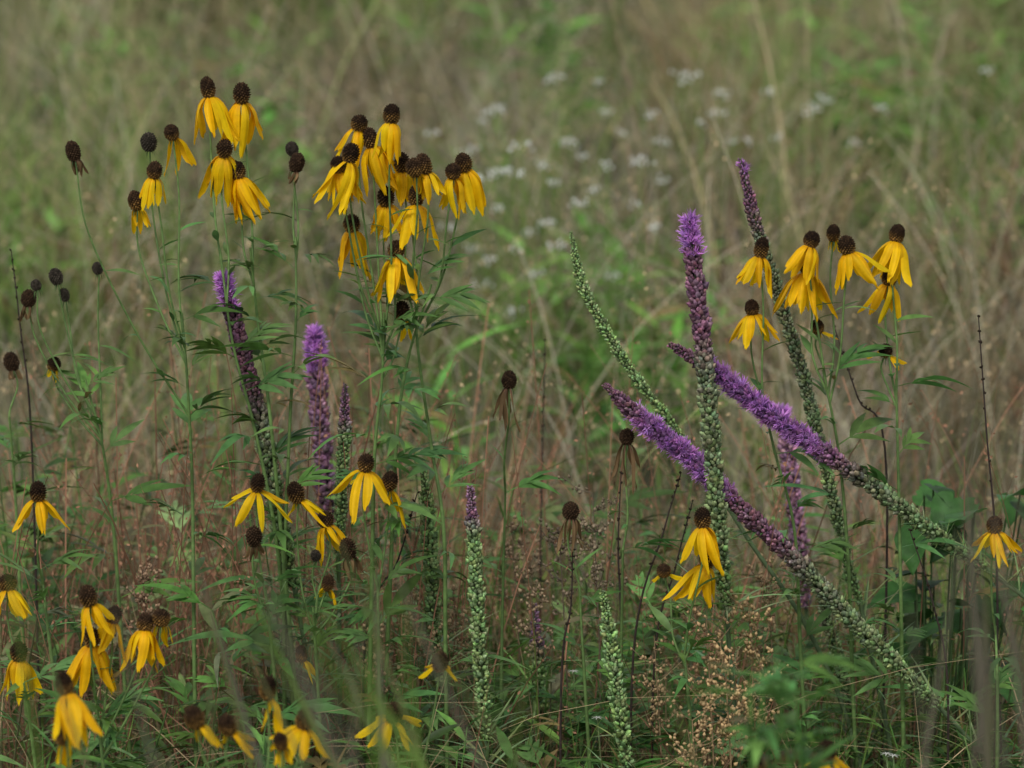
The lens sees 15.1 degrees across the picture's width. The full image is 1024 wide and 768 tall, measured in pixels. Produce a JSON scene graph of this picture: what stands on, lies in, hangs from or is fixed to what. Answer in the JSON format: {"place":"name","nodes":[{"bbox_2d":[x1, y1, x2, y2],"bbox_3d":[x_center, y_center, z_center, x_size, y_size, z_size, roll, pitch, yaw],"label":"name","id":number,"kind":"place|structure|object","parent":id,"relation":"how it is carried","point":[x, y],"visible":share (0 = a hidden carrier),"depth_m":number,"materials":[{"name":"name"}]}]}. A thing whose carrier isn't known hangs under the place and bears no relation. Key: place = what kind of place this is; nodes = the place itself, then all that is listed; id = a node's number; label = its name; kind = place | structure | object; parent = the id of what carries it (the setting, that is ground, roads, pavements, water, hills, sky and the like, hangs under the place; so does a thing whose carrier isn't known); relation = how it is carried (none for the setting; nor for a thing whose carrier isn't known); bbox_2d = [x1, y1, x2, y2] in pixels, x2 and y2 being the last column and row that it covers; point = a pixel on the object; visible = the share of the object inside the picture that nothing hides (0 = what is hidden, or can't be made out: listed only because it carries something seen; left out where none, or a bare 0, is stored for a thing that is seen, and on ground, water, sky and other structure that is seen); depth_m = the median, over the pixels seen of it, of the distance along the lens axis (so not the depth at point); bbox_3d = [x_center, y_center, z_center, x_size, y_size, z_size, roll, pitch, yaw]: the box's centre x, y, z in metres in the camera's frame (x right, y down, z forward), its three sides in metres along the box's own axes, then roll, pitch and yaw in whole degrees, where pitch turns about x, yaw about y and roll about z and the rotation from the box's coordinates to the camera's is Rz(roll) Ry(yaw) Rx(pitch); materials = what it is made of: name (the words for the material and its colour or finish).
{"place":"outdoors","nodes":[
{"label":"outdoors","id":0,"kind":"place"},
{"bbox_2d":[0,0,1023,403],"bbox_3d":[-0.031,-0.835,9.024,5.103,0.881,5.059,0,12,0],"label":"meadow grass","id":1,"kind":"structure","parent":0,"point":[760,80],"depth_m":8.60,"materials":[{"name":"green plant"}]},
{"bbox_2d":[0,0,1023,767],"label":"meadow ground","id":2,"kind":"structure","parent":0,"point":[462,332],"depth_m":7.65,"materials":[{"name":"plant"}]},
{"bbox_2d":[0,351,86,767],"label":"yellow coneflower","id":3,"kind":"object","parent":2,"relation":"on","point":[11,363],"visible":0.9,"depth_m":4.37,"materials":[{"name":"green plant"}]},
{"bbox_2d":[0,480,97,766],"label":"yellow coneflower","id":4,"kind":"object","parent":2,"relation":"on","point":[44,506],"visible":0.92,"depth_m":4.08,"materials":[{"name":"green plant"}]},
{"bbox_2d":[0,574,120,767],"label":"yellow coneflower","id":5,"kind":"object","parent":2,"relation":"on","point":[14,677],"visible":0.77,"depth_m":3.95,"materials":[{"name":"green plant"}]},
{"bbox_2d":[53,671,103,767],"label":"yellow coneflower","id":6,"kind":"object","parent":2,"relation":"on","point":[81,716],"visible":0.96,"depth_m":3.50,"materials":[{"name":"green plant"}]},
{"bbox_2d":[35,584,174,767],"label":"yellow coneflower","id":7,"kind":"object","parent":2,"relation":"on","point":[143,638],"visible":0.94,"depth_m":3.89,"materials":[{"name":"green plant"}]},
{"bbox_2d":[19,261,204,767],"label":"yellow coneflower","id":8,"kind":"object","parent":2,"relation":"on","point":[28,300],"visible":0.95,"depth_m":4.22,"materials":[{"name":"green plant"}]},
{"bbox_2d":[126,555,162,745],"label":"dried panicle weed","id":9,"kind":"object","parent":2,"relation":"on","point":[144,576],"visible":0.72,"depth_m":4.23,"materials":[{"name":"brown plant"}]},
{"bbox_2d":[65,75,360,767],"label":"yellow coneflower","id":10,"kind":"object","parent":2,"relation":"on","point":[242,192],"visible":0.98,"depth_m":4.09,"materials":[{"name":"green plant"}]},
{"bbox_2d":[183,674,327,767],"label":"yellow coneflower","id":11,"kind":"object","parent":2,"relation":"on","point":[282,744],"visible":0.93,"depth_m":3.55,"materials":[{"name":"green plant"}]},
{"bbox_2d":[168,473,359,767],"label":"yellow coneflower","id":12,"kind":"object","parent":2,"relation":"on","point":[253,535],"visible":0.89,"depth_m":4.05,"materials":[{"name":"green plant"}]},
{"bbox_2d":[212,268,388,742],"bbox_3d":[-0.225,0.255,4.161,0.170,0.771,0.156,-4,13,-20],"label":"blazing star","id":13,"kind":"object","parent":2,"relation":"on","point":[256,398],"visible":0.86,"depth_m":4.12,"materials":[{"name":"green plant"}]},
{"bbox_2d":[270,481,373,767],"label":"yellow coneflower","id":14,"kind":"object","parent":2,"relation":"on","point":[296,497],"visible":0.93,"depth_m":4.10,"materials":[{"name":"green plant"}]},
{"bbox_2d":[294,321,387,744],"bbox_3d":[-0.216,0.236,4.577,0.170,0.635,0.151,10,15,38],"label":"blazing star","id":15,"kind":"object","parent":2,"relation":"on","point":[314,335],"visible":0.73,"depth_m":4.52,"materials":[{"name":"purple plant"}]},
{"bbox_2d":[273,382,419,761],"bbox_3d":[-0.186,0.306,4.261,0.169,0.630,0.170,-6,14,-27],"label":"blazing star","id":16,"kind":"object","parent":2,"relation":"on","point":[341,500],"visible":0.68,"depth_m":4.22,"materials":[{"name":"green plant"}]},
{"bbox_2d":[311,453,439,767],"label":"yellow coneflower","id":17,"kind":"object","parent":2,"relation":"on","point":[385,485],"visible":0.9,"depth_m":4.08,"materials":[{"name":"green plant"}]},
{"bbox_2d":[359,618,402,694],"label":"dried panicle weed","id":18,"kind":"object","parent":2,"relation":"on","point":[382,635],"visible":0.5,"depth_m":4.15,"materials":[{"name":"brown plant"}]},
{"bbox_2d":[355,650,456,764],"bbox_3d":[-0.095,0.483,3.850,0.166,0.455,0.134,8,14,34],"label":"yellow coneflower","id":19,"kind":"object","parent":2,"relation":"on","point":[393,707],"visible":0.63,"depth_m":3.82,"materials":[{"name":"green plant"}]},
{"bbox_2d":[299,103,529,767],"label":"yellow coneflower","id":20,"kind":"object","parent":2,"relation":"on","point":[414,190],"visible":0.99,"depth_m":4.06,"materials":[{"name":"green plant"}]},
{"bbox_2d":[383,573,451,748],"bbox_3d":[-0.105,0.417,4.222,0.067,0.428,0.068,-12,17,-43],"label":"dried panicle weed","id":21,"kind":"object","parent":2,"relation":"on","point":[419,642],"visible":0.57,"depth_m":4.19,"materials":[{"name":"brown plant"}]},
{"bbox_2d":[384,471,506,767],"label":"blazing star","id":22,"kind":"object","parent":2,"relation":"on","point":[431,543],"visible":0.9,"depth_m":4.19,"materials":[{"name":"green plant"}]},
{"bbox_2d":[441,585,472,767],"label":"dried panicle weed","id":23,"kind":"object","parent":2,"relation":"on","point":[453,614],"visible":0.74,"depth_m":4.25,"materials":[{"name":"brown plant"}]},
{"bbox_2d":[411,485,540,767],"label":"blazing star","id":24,"kind":"object","parent":2,"relation":"on","point":[476,595],"visible":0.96,"depth_m":4.10,"materials":[{"name":"green plant"}]},
{"bbox_2d":[9,248,1001,767],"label":"bare dry stalks","id":25,"kind":"object","parent":2,"relation":"on","point":[617,560],"visible":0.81,"depth_m":4.18,"materials":[{"name":"brown plant"}]},
{"bbox_2d":[0,367,1023,767],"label":"leafy undergrowth","id":26,"kind":"object","parent":2,"relation":"on","point":[256,651],"visible":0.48,"depth_m":4.41,"materials":[{"name":"green plant"}]},
{"bbox_2d":[0,0,1023,581],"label":"background weeds","id":27,"kind":"object","parent":2,"relation":"on","point":[590,358],"visible":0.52,"depth_m":8.55,"materials":[{"name":"green plant"}]},
{"bbox_2d":[483,370,563,767],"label":"dried coneflower","id":28,"kind":"object","parent":2,"relation":"on","point":[509,380],"visible":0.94,"depth_m":4.22,"materials":[{"name":"dried brown petal"},{"name":"dried seed head"},{"name":"plant stem"}]},
{"bbox_2d":[494,513,552,767],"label":"dried panicle weed","id":29,"kind":"object","parent":2,"relation":"on","point":[520,544],"visible":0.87,"depth_m":4.44,"materials":[{"name":"brown plant"}]},
{"bbox_2d":[512,565,553,758],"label":"dried panicle weed","id":30,"kind":"object","parent":2,"relation":"on","point":[533,594],"visible":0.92,"depth_m":4.25,"materials":[{"name":"brown plant"}]},
{"bbox_2d":[507,603,598,767],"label":"blazing star","id":31,"kind":"object","parent":2,"relation":"on","point":[543,672],"visible":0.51,"depth_m":4.36,"materials":[{"name":"green plant"}]},
{"bbox_2d":[536,517,577,758],"bbox_3d":[0.050,0.376,4.322,0.048,0.468,0.060,0,12,0],"label":"dried panicle weed","id":32,"kind":"object","parent":2,"relation":"on","point":[556,559],"visible":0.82,"depth_m":4.29,"materials":[{"name":"brown plant"}]},
{"bbox_2d":[539,501,625,767],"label":"dried coneflower","id":33,"kind":"object","parent":2,"relation":"on","point":[571,511],"visible":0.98,"depth_m":4.12,"materials":[{"name":"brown plant"}]},
{"bbox_2d":[558,474,628,755],"bbox_3d":[0.089,0.357,4.267,0.055,0.528,0.073,-9,15,-36],"label":"dried panicle weed","id":34,"kind":"object","parent":2,"relation":"on","point":[592,544],"visible":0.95,"depth_m":4.22,"materials":[{"name":"brown plant"}]},
{"bbox_2d":[574,589,689,767],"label":"blazing star","id":35,"kind":"object","parent":2,"relation":"on","point":[613,665],"visible":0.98,"depth_m":4.07,"materials":[{"name":"green plant"}]},
{"bbox_2d":[587,428,684,765],"bbox_3d":[0.126,0.344,4.144,0.081,0.603,0.117,-8,14,-33],"label":"dried coneflower","id":36,"kind":"object","parent":2,"relation":"on","point":[626,437],"visible":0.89,"depth_m":4.11,"materials":[{"name":"dried brown petal"},{"name":"dried seed head"},{"name":"dry plant stem"}]},
{"bbox_2d":[630,635,680,764],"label":"dried panicle weed","id":37,"kind":"object","parent":2,"relation":"on","point":[657,728],"visible":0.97,"depth_m":4.14,"materials":[{"name":"brown plant"}]},
{"bbox_2d":[637,506,735,767],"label":"yellow coneflower","id":38,"kind":"object","parent":2,"relation":"on","point":[694,581],"visible":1,"depth_m":4.06,"materials":[{"name":"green plant"}]},
{"bbox_2d":[661,693,726,767],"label":"dried panicle weed","id":39,"kind":"object","parent":2,"relation":"on","point":[699,744],"visible":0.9,"depth_m":4.02,"materials":[{"name":"beige plant"}]},
{"bbox_2d":[424,67,993,509],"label":"white wildflowers","id":40,"kind":"object","parent":2,"relation":"on","point":[528,231],"visible":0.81,"depth_m":6.89,"materials":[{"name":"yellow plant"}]},
{"bbox_2d":[676,602,751,765],"bbox_3d":[0.213,0.436,4.124,0.083,0.432,0.058,0,12,0],"label":"dried panicle weed","id":41,"kind":"object","parent":2,"relation":"on","point":[709,658],"visible":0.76,"depth_m":4.09,"materials":[{"name":"beige plant"}]},
{"bbox_2d":[569,231,861,767],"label":"blazing star","id":42,"kind":"object","parent":2,"relation":"on","point":[613,342],"visible":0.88,"depth_m":4.19,"materials":[{"name":"green plant"}]},
{"bbox_2d":[683,632,771,767],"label":"dried panicle weed","id":43,"kind":"object","parent":2,"relation":"on","point":[723,726],"visible":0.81,"depth_m":4.04,"materials":[{"name":"beige plant"}]},
{"bbox_2d":[661,208,805,767],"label":"blazing star","id":44,"kind":"object","parent":2,"relation":"on","point":[696,286],"visible":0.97,"depth_m":4.07,"materials":[{"name":"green plant"}]},
{"bbox_2d":[711,589,787,737],"bbox_3d":[0.250,0.427,4.155,0.072,0.437,0.082,-3,12,-16],"label":"dried panicle weed","id":45,"kind":"object","parent":2,"relation":"on","point":[750,636],"visible":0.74,"depth_m":4.12,"materials":[{"name":"brown plant"}]},
{"bbox_2d":[677,653,865,767],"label":"leafy weed","id":46,"kind":"object","parent":2,"relation":"on","point":[781,689],"visible":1,"depth_m":3.23,"materials":[{"name":"green plant"}]},
{"bbox_2d":[568,670,980,767],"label":"plant stem","id":47,"kind":"object","parent":2,"relation":"on","point":[596,717],"visible":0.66,"depth_m":4.17,"materials":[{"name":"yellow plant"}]},
{"bbox_2d":[747,551,802,760],"bbox_3d":[0.289,0.400,4.275,0.048,0.441,0.064,11,16,42],"label":"dried panicle weed","id":48,"kind":"object","parent":2,"relation":"on","point":[758,576],"visible":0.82,"depth_m":4.24,"materials":[{"name":"brown plant"}]},
{"bbox_2d":[756,739,848,767],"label":"yellow coneflower","id":49,"kind":"object","parent":2,"relation":"on","point":[827,743],"visible":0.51,"depth_m":3.57,"materials":[{"name":"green plant"}]},
{"bbox_2d":[756,402,858,750],"bbox_3d":[0.362,0.275,4.667,0.165,0.522,0.162,-5,13,-20],"label":"blazing star","id":50,"kind":"object","parent":2,"relation":"on","point":[783,446],"visible":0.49,"depth_m":4.63,"materials":[{"name":"purple plant"}]},
{"bbox_2d":[601,382,1023,767],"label":"blazing star","id":51,"kind":"object","parent":2,"relation":"on","point":[651,426],"visible":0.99,"depth_m":4.13,"materials":[{"name":"purple plant"}]},
{"bbox_2d":[736,158,952,767],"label":"blazing star","id":52,"kind":"object","parent":2,"relation":"on","point":[813,413],"visible":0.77,"depth_m":4.22,"materials":[{"name":"green plant"}]},
{"bbox_2d":[667,341,1023,629],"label":"blazing star","id":53,"kind":"object","parent":2,"relation":"on","point":[765,409],"visible":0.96,"depth_m":4.13,"materials":[{"name":"purple plant"}]},
{"bbox_2d":[729,223,971,767],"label":"yellow coneflower","id":54,"kind":"object","parent":2,"relation":"on","point":[891,263],"visible":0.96,"depth_m":4.15,"materials":[{"name":"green plant"}]},
{"bbox_2d":[809,568,911,767],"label":"blazing star","id":55,"kind":"object","parent":2,"relation":"on","point":[829,620],"visible":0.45,"depth_m":4.41,"materials":[{"name":"green plant"}]},
{"bbox_2d":[867,479,1023,767],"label":"broadleaf vine","id":56,"kind":"object","parent":2,"relation":"on","point":[942,502],"visible":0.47,"depth_m":4.38,"materials":[{"name":"green plant"}]},
{"bbox_2d":[939,516,1023,767],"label":"yellow coneflower","id":57,"kind":"object","parent":2,"relation":"on","point":[967,696],"visible":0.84,"depth_m":4.09,"materials":[{"name":"green plant"}]},
{"bbox_2d":[0,290,1023,767],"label":"little bluestem grass","id":58,"kind":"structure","parent":0,"point":[200,650],"depth_m":4.56,"materials":[{"name":"plant"}]},
{"bbox_2d":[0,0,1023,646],"bbox_3d":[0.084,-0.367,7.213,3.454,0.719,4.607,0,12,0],"label":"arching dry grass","id":59,"kind":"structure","parent":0,"point":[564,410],"depth_m":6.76,"materials":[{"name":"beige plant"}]},
{"bbox_2d":[0,398,1023,767],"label":"foreground grass","id":60,"kind":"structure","parent":0,"point":[984,726],"depth_m":2.53,"materials":[{"name":"green plant"}]}
]}

